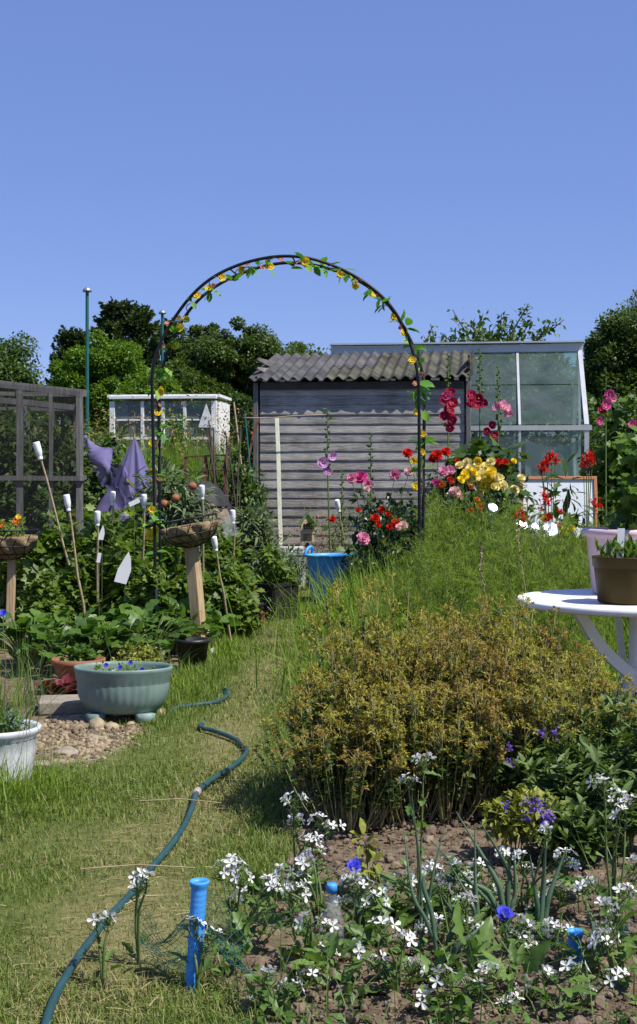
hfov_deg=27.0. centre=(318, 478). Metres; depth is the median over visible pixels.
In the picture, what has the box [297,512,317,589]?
insect house
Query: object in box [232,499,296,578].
leafy bush
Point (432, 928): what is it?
leek plant
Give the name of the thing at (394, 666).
oregano plant
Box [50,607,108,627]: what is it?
rhubarb plant
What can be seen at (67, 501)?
plastic bottle
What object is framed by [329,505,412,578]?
dahlia
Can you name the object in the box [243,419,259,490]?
curved plank
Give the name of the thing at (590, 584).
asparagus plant
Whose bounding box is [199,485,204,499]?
plastic bottle
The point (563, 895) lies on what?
rocket plant
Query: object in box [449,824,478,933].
leek plant
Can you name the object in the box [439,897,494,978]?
broad weed
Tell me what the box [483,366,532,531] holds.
hollyhock
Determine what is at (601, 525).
asparagus plant
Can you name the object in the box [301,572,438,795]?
oregano plant
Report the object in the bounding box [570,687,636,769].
sage plant
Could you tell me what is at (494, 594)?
asparagus plant
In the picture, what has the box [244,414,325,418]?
garden cane
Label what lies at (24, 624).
rhubarb plant
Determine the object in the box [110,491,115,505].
plastic bottle
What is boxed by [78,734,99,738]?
stone
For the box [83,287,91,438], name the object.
vent pole
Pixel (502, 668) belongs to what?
oregano plant
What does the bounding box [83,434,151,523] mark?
purple netting
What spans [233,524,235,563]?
bamboo cane
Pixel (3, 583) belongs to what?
currant bush
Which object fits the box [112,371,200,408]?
tree
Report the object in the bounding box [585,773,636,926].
rocket plant
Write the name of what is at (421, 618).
oregano plant
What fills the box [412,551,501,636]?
asparagus plant
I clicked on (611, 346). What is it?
tree
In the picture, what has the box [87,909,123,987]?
rocket plant
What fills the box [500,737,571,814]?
sage plant
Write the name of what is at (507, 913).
cornflower plant
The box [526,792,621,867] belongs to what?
sage plant
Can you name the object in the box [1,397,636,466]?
distant hedge
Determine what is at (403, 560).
asparagus plant
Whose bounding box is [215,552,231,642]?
bamboo cane
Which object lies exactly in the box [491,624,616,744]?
oregano plant
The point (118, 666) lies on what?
viola plant
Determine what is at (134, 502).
plastic marker
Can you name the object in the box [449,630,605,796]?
oregano plant
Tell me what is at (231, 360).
tree
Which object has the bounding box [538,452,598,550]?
bean plant
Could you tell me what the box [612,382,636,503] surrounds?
hollyhock
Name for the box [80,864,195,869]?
straw stalk
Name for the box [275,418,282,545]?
wooden batten
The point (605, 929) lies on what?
rocket plant
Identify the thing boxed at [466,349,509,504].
hollyhock
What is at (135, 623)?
rhubarb plant
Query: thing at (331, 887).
plastic bottle
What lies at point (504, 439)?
tomato plant
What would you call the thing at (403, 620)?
asparagus plant
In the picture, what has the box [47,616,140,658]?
rhubarb plant
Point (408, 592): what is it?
asparagus plant
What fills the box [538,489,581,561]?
crocosmia
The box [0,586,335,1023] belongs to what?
lawn grass
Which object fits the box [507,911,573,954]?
rocket plant
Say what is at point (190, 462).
rough grass
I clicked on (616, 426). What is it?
climbing shrub
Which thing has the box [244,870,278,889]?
rocket plant
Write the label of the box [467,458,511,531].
dahlia
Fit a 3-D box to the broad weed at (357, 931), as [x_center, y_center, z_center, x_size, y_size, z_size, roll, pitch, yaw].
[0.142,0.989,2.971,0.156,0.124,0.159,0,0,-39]
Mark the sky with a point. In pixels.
(465, 157)
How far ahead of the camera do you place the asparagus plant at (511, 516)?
8.90 m
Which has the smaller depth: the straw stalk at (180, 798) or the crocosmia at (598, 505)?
the straw stalk at (180, 798)
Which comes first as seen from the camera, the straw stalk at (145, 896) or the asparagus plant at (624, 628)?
the straw stalk at (145, 896)
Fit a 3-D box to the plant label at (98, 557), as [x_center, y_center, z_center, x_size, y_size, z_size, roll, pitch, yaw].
[-1.358,0.751,8.202,0.032,0.589,0.008,0,0,0]
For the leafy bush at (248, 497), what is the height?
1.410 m
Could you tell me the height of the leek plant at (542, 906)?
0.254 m
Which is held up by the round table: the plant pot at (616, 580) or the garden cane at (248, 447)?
the plant pot at (616, 580)
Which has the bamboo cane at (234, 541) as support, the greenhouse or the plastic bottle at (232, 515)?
the plastic bottle at (232, 515)
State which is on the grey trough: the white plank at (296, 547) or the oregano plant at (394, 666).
the white plank at (296, 547)
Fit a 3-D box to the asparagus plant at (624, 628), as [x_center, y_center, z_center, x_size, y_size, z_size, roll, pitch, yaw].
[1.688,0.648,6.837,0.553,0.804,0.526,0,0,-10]
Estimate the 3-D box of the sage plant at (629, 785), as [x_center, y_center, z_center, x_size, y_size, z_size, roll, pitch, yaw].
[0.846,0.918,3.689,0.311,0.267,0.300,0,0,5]
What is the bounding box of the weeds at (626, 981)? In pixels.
[191,830,636,1023]
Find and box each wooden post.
[4,558,15,653]
[184,544,207,653]
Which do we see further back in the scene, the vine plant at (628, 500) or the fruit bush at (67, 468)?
the fruit bush at (67, 468)
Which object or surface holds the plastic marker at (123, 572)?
on the ground at (114, 935)
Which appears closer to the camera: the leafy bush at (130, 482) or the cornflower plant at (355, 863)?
the cornflower plant at (355, 863)
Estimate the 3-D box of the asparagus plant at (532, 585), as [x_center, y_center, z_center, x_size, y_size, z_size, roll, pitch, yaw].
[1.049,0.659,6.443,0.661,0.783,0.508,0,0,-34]
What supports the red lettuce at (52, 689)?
on the ground at (114, 935)
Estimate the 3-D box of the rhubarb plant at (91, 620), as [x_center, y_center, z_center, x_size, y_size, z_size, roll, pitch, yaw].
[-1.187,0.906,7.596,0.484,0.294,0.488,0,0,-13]
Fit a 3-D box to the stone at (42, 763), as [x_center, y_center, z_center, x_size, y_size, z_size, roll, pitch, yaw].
[-1.008,1.044,4.847,0.095,0.023,0.092,0,0,0]
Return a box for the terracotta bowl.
[51,655,105,679]
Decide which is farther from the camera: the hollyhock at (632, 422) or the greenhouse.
the greenhouse
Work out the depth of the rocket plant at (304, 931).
2.85 m
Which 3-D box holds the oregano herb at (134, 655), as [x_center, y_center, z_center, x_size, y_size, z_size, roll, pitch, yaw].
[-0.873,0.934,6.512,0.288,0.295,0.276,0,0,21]
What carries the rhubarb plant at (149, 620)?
on the ground at (114, 935)
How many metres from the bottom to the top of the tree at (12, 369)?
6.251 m
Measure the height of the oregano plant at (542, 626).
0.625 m
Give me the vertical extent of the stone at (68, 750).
0.027 m
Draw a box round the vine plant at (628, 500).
[601,418,636,529]
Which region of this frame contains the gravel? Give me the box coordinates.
[35,712,152,766]
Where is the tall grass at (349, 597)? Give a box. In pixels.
[0,541,636,831]
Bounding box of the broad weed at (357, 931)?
[343,885,425,953]
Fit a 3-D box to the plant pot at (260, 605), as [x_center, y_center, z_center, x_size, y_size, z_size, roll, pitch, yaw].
[-0.491,0.960,9.300,0.216,0.180,0.215,0,0,0]
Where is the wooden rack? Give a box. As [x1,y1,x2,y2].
[183,454,227,496]
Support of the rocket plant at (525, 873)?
on the ground at (114, 935)
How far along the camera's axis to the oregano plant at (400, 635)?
4.82 m
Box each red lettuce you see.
[33,679,69,693]
[54,673,77,694]
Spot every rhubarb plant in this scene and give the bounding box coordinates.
[0,607,77,664]
[0,609,74,672]
[16,622,100,669]
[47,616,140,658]
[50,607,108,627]
[74,613,126,660]
[78,613,175,660]
[96,599,184,639]
[100,603,202,658]
[131,598,224,653]
[164,597,241,632]
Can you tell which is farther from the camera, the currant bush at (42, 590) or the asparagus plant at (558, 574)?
the currant bush at (42, 590)
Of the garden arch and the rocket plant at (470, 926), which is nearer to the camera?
the rocket plant at (470, 926)
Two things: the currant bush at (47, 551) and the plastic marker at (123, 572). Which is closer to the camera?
the plastic marker at (123, 572)
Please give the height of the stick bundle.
1.602 m
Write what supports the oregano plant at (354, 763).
on the ground at (114, 935)
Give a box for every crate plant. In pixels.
[248,541,298,583]
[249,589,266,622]
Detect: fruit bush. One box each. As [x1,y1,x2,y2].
[0,405,70,577]
[0,468,74,574]
[8,424,97,521]
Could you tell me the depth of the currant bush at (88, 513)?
9.99 m
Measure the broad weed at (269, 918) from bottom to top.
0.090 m
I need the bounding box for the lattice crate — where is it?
[255,581,300,620]
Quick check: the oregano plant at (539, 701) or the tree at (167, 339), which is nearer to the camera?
the oregano plant at (539, 701)
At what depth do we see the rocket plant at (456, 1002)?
2.59 m
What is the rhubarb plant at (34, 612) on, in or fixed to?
on the ground at (114, 935)
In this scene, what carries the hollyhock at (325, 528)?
on the ground at (114, 935)
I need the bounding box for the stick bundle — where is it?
[197,421,241,517]
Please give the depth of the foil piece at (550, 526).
8.80 m
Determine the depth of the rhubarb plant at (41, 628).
7.04 m
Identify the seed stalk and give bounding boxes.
[479,545,489,618]
[516,512,528,636]
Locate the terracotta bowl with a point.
(69, 665)
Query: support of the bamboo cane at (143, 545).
on the ground at (114, 935)
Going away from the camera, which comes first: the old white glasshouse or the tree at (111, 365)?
the old white glasshouse
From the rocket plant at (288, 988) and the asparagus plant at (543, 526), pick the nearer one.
the rocket plant at (288, 988)
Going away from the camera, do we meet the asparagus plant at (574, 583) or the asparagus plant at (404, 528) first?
the asparagus plant at (574, 583)
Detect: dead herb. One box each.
[276,492,350,552]
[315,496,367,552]
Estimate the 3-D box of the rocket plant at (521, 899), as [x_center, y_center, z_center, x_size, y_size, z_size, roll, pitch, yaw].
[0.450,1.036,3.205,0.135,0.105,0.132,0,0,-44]
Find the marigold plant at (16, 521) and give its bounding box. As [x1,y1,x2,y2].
[0,514,28,541]
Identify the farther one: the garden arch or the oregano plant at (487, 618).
the garden arch
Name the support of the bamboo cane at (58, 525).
on the ground at (114, 935)
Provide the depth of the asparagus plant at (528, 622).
5.93 m
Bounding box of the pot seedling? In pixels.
[594,532,636,557]
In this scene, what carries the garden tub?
on the ground at (114, 935)
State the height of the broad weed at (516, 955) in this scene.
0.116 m
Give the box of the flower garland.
[142,252,437,577]
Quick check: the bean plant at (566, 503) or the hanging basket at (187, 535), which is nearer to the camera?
the hanging basket at (187, 535)
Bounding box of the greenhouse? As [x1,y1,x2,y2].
[330,340,591,555]
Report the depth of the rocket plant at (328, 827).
3.33 m
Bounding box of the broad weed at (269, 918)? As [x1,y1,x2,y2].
[230,901,287,947]
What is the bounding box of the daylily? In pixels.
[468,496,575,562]
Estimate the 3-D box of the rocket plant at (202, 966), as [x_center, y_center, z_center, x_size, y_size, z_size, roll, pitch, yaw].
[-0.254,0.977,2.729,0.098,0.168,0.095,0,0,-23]
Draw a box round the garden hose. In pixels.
[41,687,248,1023]
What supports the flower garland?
attached to the garden arch
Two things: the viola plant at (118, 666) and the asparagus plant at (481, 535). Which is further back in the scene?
the asparagus plant at (481, 535)
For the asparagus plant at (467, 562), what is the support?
on the ground at (114, 935)
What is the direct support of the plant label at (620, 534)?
in the plant pot at (616, 580)
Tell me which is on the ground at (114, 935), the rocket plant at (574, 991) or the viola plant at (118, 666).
the rocket plant at (574, 991)
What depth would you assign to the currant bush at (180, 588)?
8.64 m
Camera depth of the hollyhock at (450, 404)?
11.24 m
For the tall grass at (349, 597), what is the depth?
6.88 m
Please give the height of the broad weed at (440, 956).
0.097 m
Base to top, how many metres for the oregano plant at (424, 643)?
0.600 m
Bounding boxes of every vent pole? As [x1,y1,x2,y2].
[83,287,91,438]
[158,310,165,364]
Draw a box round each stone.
[34,760,50,765]
[53,748,78,754]
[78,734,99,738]
[89,716,105,728]
[104,722,119,729]
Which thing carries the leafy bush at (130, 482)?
on the ground at (114, 935)
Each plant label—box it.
[96,553,100,562]
[616,528,624,557]
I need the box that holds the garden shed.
[249,350,473,552]
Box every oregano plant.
[241,690,385,822]
[267,715,436,833]
[275,647,386,811]
[295,623,410,804]
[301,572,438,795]
[316,657,464,811]
[324,672,438,828]
[327,614,468,797]
[332,682,477,826]
[358,640,497,810]
[359,609,457,682]
[363,596,512,788]
[378,679,519,824]
[395,630,520,805]
[405,594,512,790]
[415,608,517,766]
[437,663,547,818]
[445,630,550,799]
[446,591,555,786]
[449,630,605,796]
[468,598,563,690]
[481,658,612,797]
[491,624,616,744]
[502,667,636,757]
[534,639,636,738]
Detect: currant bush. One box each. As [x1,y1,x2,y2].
[0,559,21,628]
[14,509,85,620]
[15,565,74,617]
[56,552,101,620]
[63,512,143,581]
[67,503,105,539]
[87,535,149,615]
[101,509,124,529]
[114,505,162,555]
[122,560,177,613]
[137,522,204,601]
[171,565,218,634]
[199,522,264,603]
[205,555,259,638]
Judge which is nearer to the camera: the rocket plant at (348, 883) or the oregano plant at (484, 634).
the rocket plant at (348, 883)
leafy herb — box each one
[426,438,526,551]
[489,475,544,547]
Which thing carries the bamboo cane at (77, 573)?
on the ground at (114, 935)
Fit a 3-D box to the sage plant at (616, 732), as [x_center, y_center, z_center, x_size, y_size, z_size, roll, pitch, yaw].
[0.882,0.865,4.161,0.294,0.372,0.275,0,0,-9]
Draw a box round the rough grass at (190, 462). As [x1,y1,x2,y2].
[0,389,252,489]
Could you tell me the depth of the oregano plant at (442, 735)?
4.02 m
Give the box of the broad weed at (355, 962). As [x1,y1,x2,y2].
[289,933,372,982]
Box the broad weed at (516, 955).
[473,939,550,992]
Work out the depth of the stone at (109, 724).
5.54 m
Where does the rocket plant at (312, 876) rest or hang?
on the ground at (114, 935)
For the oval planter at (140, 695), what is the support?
on the ground at (114, 935)
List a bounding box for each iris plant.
[0,619,82,707]
[0,626,79,717]
[157,630,213,677]
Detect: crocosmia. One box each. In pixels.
[528,450,560,538]
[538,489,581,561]
[579,450,595,556]
[580,497,603,552]
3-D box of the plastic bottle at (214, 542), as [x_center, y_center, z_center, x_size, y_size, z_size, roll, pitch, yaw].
[-0.647,0.406,8.288,0.037,0.095,0.036,0,16,29]
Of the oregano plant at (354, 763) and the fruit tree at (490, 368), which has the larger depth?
the fruit tree at (490, 368)
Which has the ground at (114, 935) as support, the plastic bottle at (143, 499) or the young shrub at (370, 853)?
the young shrub at (370, 853)
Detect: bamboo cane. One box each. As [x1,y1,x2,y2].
[40,460,69,564]
[68,511,85,615]
[96,526,98,616]
[110,506,113,549]
[141,509,144,561]
[201,500,203,571]
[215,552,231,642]
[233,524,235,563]
[339,512,345,549]
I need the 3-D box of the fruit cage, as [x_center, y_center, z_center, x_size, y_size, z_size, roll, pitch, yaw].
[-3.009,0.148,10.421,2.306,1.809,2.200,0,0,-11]
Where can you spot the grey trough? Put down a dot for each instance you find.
(300, 555)
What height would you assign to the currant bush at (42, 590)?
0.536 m
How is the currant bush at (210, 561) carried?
on the ground at (114, 935)
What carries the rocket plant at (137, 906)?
on the ground at (114, 935)
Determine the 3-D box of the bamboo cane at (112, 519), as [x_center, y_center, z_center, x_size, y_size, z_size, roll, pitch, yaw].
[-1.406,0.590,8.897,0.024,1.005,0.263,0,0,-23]
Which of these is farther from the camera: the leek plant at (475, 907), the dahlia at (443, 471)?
the dahlia at (443, 471)
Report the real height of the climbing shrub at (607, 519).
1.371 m
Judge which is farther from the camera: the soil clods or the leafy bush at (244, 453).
the leafy bush at (244, 453)
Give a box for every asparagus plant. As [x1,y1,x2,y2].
[361,554,464,656]
[361,570,439,623]
[381,537,451,606]
[382,484,495,586]
[385,599,474,646]
[393,499,468,573]
[400,525,477,603]
[410,518,515,624]
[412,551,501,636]
[415,483,482,559]
[427,483,517,589]
[449,563,550,640]
[452,495,574,613]
[462,496,548,578]
[462,587,567,663]
[485,540,602,646]
[505,517,603,624]
[513,506,583,583]
[515,510,597,589]
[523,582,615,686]
[527,539,616,657]
[532,517,586,566]
[554,504,622,578]
[555,524,626,649]
[601,617,628,646]
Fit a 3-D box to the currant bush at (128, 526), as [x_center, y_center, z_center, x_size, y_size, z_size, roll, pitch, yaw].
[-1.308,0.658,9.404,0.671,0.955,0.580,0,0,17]
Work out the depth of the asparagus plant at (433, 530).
8.81 m
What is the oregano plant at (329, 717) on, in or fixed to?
on the ground at (114, 935)
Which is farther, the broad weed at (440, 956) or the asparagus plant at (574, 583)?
the asparagus plant at (574, 583)
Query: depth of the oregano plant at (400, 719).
4.18 m
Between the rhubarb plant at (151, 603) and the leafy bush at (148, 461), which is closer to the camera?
the rhubarb plant at (151, 603)
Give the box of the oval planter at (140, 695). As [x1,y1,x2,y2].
[74,661,172,724]
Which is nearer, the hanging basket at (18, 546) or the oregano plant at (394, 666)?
the oregano plant at (394, 666)
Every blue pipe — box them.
[185,877,209,993]
[566,928,583,966]
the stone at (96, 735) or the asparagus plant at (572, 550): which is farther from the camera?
the asparagus plant at (572, 550)
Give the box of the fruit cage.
[0,381,86,534]
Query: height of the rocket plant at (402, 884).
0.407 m
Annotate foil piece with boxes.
[488,503,497,529]
[541,522,558,557]
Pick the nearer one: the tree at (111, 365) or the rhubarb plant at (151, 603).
the rhubarb plant at (151, 603)
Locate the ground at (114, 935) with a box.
[0,583,636,1023]
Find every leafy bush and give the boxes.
[83,425,128,510]
[126,461,179,523]
[144,451,179,490]
[154,408,195,466]
[215,447,275,544]
[228,398,252,499]
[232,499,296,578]
[267,537,307,590]
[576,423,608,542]
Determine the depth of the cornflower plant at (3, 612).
5.90 m
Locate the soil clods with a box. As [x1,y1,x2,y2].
[0,794,636,1023]
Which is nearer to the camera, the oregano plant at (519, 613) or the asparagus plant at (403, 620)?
the oregano plant at (519, 613)
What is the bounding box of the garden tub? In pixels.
[303,545,354,602]
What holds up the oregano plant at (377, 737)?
on the ground at (114, 935)
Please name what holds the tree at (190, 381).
on the ground at (114, 935)
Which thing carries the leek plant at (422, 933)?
on the ground at (114, 935)
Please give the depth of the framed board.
11.60 m
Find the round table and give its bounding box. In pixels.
[516,589,636,713]
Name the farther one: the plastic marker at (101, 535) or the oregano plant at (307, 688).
the plastic marker at (101, 535)
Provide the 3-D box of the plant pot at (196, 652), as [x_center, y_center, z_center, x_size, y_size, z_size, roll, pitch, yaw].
[-0.694,0.965,7.300,0.194,0.170,0.193,0,0,0]
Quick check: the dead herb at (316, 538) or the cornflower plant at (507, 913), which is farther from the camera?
the dead herb at (316, 538)
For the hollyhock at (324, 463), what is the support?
on the ground at (114, 935)
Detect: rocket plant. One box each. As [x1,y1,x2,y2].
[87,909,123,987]
[121,866,154,972]
[166,914,222,995]
[210,853,280,938]
[242,964,319,1020]
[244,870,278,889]
[270,863,349,970]
[271,791,345,893]
[284,830,329,927]
[284,867,335,894]
[332,867,392,940]
[337,869,377,894]
[344,916,433,997]
[369,752,462,927]
[408,961,524,1019]
[414,890,496,950]
[415,857,484,929]
[441,854,496,907]
[486,890,530,916]
[494,821,604,914]
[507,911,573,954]
[514,956,629,1013]
[521,878,581,918]
[551,875,636,975]
[557,874,609,904]
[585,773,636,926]
[587,896,636,979]
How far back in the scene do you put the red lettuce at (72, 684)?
6.46 m
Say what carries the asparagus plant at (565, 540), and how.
on the ground at (114, 935)
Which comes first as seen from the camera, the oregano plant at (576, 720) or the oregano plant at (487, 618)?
the oregano plant at (576, 720)
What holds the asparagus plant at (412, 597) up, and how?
on the ground at (114, 935)
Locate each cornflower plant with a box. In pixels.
[0,609,6,708]
[346,858,366,910]
[495,899,516,958]
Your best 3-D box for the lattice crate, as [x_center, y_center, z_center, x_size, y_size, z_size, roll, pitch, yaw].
[-0.372,0.913,10.000,0.330,0.274,0.372,0,0,32]
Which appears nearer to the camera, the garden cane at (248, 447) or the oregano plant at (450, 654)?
the oregano plant at (450, 654)
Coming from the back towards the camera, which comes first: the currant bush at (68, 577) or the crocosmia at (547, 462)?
the crocosmia at (547, 462)
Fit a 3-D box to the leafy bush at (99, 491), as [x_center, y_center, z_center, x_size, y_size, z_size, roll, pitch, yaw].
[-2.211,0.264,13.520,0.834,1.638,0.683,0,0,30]
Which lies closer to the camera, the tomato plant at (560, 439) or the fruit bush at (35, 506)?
the fruit bush at (35, 506)
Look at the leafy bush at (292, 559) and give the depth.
12.35 m
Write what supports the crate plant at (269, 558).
in the lattice crate
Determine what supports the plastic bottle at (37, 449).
on the bamboo cane at (58, 525)
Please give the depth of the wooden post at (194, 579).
7.91 m
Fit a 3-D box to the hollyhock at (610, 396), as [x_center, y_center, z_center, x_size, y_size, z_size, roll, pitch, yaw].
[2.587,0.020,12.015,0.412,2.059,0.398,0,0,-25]
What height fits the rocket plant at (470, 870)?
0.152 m
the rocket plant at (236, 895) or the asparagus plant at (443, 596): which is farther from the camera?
the asparagus plant at (443, 596)
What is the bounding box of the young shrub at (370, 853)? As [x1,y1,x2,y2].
[350,818,384,892]
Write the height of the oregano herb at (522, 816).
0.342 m
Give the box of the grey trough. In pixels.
[283,550,310,586]
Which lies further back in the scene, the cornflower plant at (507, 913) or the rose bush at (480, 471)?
the rose bush at (480, 471)
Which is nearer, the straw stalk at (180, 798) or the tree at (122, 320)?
the straw stalk at (180, 798)
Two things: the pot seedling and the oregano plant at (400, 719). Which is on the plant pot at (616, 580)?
the pot seedling
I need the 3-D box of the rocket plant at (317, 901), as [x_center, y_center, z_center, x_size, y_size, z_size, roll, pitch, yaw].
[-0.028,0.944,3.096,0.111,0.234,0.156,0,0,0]
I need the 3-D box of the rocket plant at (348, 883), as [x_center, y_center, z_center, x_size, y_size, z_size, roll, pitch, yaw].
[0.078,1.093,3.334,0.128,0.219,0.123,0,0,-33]
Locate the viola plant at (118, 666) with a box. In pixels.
[93,660,154,670]
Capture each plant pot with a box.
[175,637,209,669]
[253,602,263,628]
[581,527,636,592]
[592,554,636,603]
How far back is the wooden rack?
12.71 m
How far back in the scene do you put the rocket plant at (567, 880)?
3.25 m
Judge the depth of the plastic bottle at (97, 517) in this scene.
8.28 m
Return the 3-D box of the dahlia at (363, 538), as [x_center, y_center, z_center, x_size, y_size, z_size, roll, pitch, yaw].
[0.437,0.699,10.326,0.511,0.764,0.398,0,0,0]
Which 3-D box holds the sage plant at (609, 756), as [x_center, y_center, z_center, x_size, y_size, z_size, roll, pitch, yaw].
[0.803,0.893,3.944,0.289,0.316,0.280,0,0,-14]
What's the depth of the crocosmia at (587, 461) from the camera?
10.40 m
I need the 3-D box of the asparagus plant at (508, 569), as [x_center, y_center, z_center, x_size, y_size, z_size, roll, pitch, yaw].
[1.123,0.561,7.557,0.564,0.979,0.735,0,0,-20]
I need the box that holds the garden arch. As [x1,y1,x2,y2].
[150,255,425,613]
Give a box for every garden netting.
[131,893,254,981]
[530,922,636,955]
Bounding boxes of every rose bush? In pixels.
[340,467,413,574]
[371,487,430,569]
[440,457,525,553]
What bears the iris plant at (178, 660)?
on the ground at (114, 935)
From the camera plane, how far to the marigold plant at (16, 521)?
7.94 m
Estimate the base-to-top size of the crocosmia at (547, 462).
1.285 m
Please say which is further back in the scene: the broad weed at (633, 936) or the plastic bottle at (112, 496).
the plastic bottle at (112, 496)
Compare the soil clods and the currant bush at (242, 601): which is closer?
the soil clods
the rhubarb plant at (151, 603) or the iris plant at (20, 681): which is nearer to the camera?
the iris plant at (20, 681)
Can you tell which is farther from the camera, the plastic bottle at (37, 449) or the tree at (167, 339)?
the tree at (167, 339)
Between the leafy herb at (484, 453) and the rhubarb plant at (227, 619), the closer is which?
the rhubarb plant at (227, 619)
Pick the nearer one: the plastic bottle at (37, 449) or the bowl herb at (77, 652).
the bowl herb at (77, 652)
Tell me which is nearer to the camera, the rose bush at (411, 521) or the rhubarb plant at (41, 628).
the rhubarb plant at (41, 628)
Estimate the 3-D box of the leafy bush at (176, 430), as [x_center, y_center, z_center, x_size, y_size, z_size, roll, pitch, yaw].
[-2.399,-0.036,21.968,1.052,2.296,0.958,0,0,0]
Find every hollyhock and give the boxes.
[306,408,356,552]
[322,471,366,552]
[348,432,376,543]
[425,352,458,508]
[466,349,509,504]
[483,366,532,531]
[596,367,616,526]
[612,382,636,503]
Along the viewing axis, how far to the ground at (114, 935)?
3.40 m
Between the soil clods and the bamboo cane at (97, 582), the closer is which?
the soil clods
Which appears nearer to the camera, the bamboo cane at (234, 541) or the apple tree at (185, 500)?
the bamboo cane at (234, 541)
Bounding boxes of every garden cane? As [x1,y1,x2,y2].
[233,402,244,492]
[244,412,253,505]
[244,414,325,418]
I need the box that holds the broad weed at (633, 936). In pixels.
[574,910,636,949]
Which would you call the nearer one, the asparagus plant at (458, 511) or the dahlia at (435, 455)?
the asparagus plant at (458, 511)
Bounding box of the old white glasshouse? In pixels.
[107,394,231,463]
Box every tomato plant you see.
[471,395,529,450]
[511,408,574,475]
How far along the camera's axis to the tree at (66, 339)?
49.58 m
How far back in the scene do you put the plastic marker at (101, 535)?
8.25 m
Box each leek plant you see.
[403,825,500,962]
[412,798,444,952]
[431,812,516,931]
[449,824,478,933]
[530,840,566,940]
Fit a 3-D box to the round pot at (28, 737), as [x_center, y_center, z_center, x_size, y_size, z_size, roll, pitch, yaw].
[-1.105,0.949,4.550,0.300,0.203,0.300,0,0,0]
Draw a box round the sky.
[0,0,636,423]
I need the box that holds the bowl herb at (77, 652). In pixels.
[58,642,103,660]
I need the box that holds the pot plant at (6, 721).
[0,635,83,746]
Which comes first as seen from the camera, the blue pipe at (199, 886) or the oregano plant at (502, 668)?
the blue pipe at (199, 886)
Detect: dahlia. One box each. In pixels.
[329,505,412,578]
[342,521,407,595]
[402,447,468,560]
[425,465,473,534]
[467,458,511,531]
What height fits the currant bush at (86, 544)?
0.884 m
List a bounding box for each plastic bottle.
[33,441,42,459]
[63,494,70,511]
[95,511,100,525]
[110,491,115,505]
[141,494,146,508]
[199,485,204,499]
[211,536,217,551]
[230,510,235,523]
[326,882,336,893]
[334,499,340,512]
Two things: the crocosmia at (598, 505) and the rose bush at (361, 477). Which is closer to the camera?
the crocosmia at (598, 505)
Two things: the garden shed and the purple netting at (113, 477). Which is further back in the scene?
the garden shed
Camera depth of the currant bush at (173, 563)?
8.99 m
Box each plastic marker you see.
[98,526,104,539]
[114,552,130,583]
[128,498,139,554]
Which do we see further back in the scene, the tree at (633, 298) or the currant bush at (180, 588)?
the tree at (633, 298)
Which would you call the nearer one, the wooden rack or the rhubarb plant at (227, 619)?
the rhubarb plant at (227, 619)
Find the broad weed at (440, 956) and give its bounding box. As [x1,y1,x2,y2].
[417,939,465,986]
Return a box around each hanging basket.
[0,528,38,560]
[158,513,218,547]
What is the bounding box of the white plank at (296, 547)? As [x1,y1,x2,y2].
[274,546,303,549]
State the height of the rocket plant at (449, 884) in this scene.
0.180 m
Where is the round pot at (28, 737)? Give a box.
[0,719,40,788]
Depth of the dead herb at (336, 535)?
13.28 m
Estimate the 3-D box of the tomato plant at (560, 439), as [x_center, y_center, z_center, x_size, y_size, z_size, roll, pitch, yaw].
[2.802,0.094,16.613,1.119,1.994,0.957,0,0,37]
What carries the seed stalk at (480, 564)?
on the ground at (114, 935)
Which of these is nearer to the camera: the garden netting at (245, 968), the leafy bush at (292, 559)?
the garden netting at (245, 968)
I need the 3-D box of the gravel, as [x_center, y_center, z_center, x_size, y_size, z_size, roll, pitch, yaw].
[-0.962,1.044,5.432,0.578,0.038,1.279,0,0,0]
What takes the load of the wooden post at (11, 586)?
on the ground at (114, 935)
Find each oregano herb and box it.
[110,640,171,663]
[475,726,568,865]
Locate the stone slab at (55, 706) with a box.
[38,694,89,714]
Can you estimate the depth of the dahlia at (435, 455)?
10.72 m
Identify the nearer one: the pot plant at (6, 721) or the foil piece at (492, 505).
the pot plant at (6, 721)
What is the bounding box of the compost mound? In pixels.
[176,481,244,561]
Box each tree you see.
[0,330,55,437]
[43,325,94,438]
[45,329,164,448]
[89,296,168,369]
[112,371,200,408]
[123,454,228,547]
[149,357,238,430]
[152,317,190,367]
[174,316,303,412]
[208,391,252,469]
[283,341,315,354]
[309,343,330,354]
[421,303,565,443]
[484,353,601,471]
[573,305,636,430]
[615,289,636,311]
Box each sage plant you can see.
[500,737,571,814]
[518,741,609,811]
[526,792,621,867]
[537,723,627,795]
[558,695,636,770]
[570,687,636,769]
[570,760,636,857]
[614,710,636,793]
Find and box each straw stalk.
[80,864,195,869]
[124,895,163,904]
[139,798,220,802]
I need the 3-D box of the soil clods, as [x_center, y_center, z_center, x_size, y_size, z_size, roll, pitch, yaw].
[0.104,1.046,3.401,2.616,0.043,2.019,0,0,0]
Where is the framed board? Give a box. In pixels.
[519,476,597,539]
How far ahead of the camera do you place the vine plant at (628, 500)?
5.33 m
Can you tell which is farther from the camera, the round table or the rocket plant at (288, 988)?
the round table
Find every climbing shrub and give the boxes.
[579,393,636,526]
[602,481,634,525]
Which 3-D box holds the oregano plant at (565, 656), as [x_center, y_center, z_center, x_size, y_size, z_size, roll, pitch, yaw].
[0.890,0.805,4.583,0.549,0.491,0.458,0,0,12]

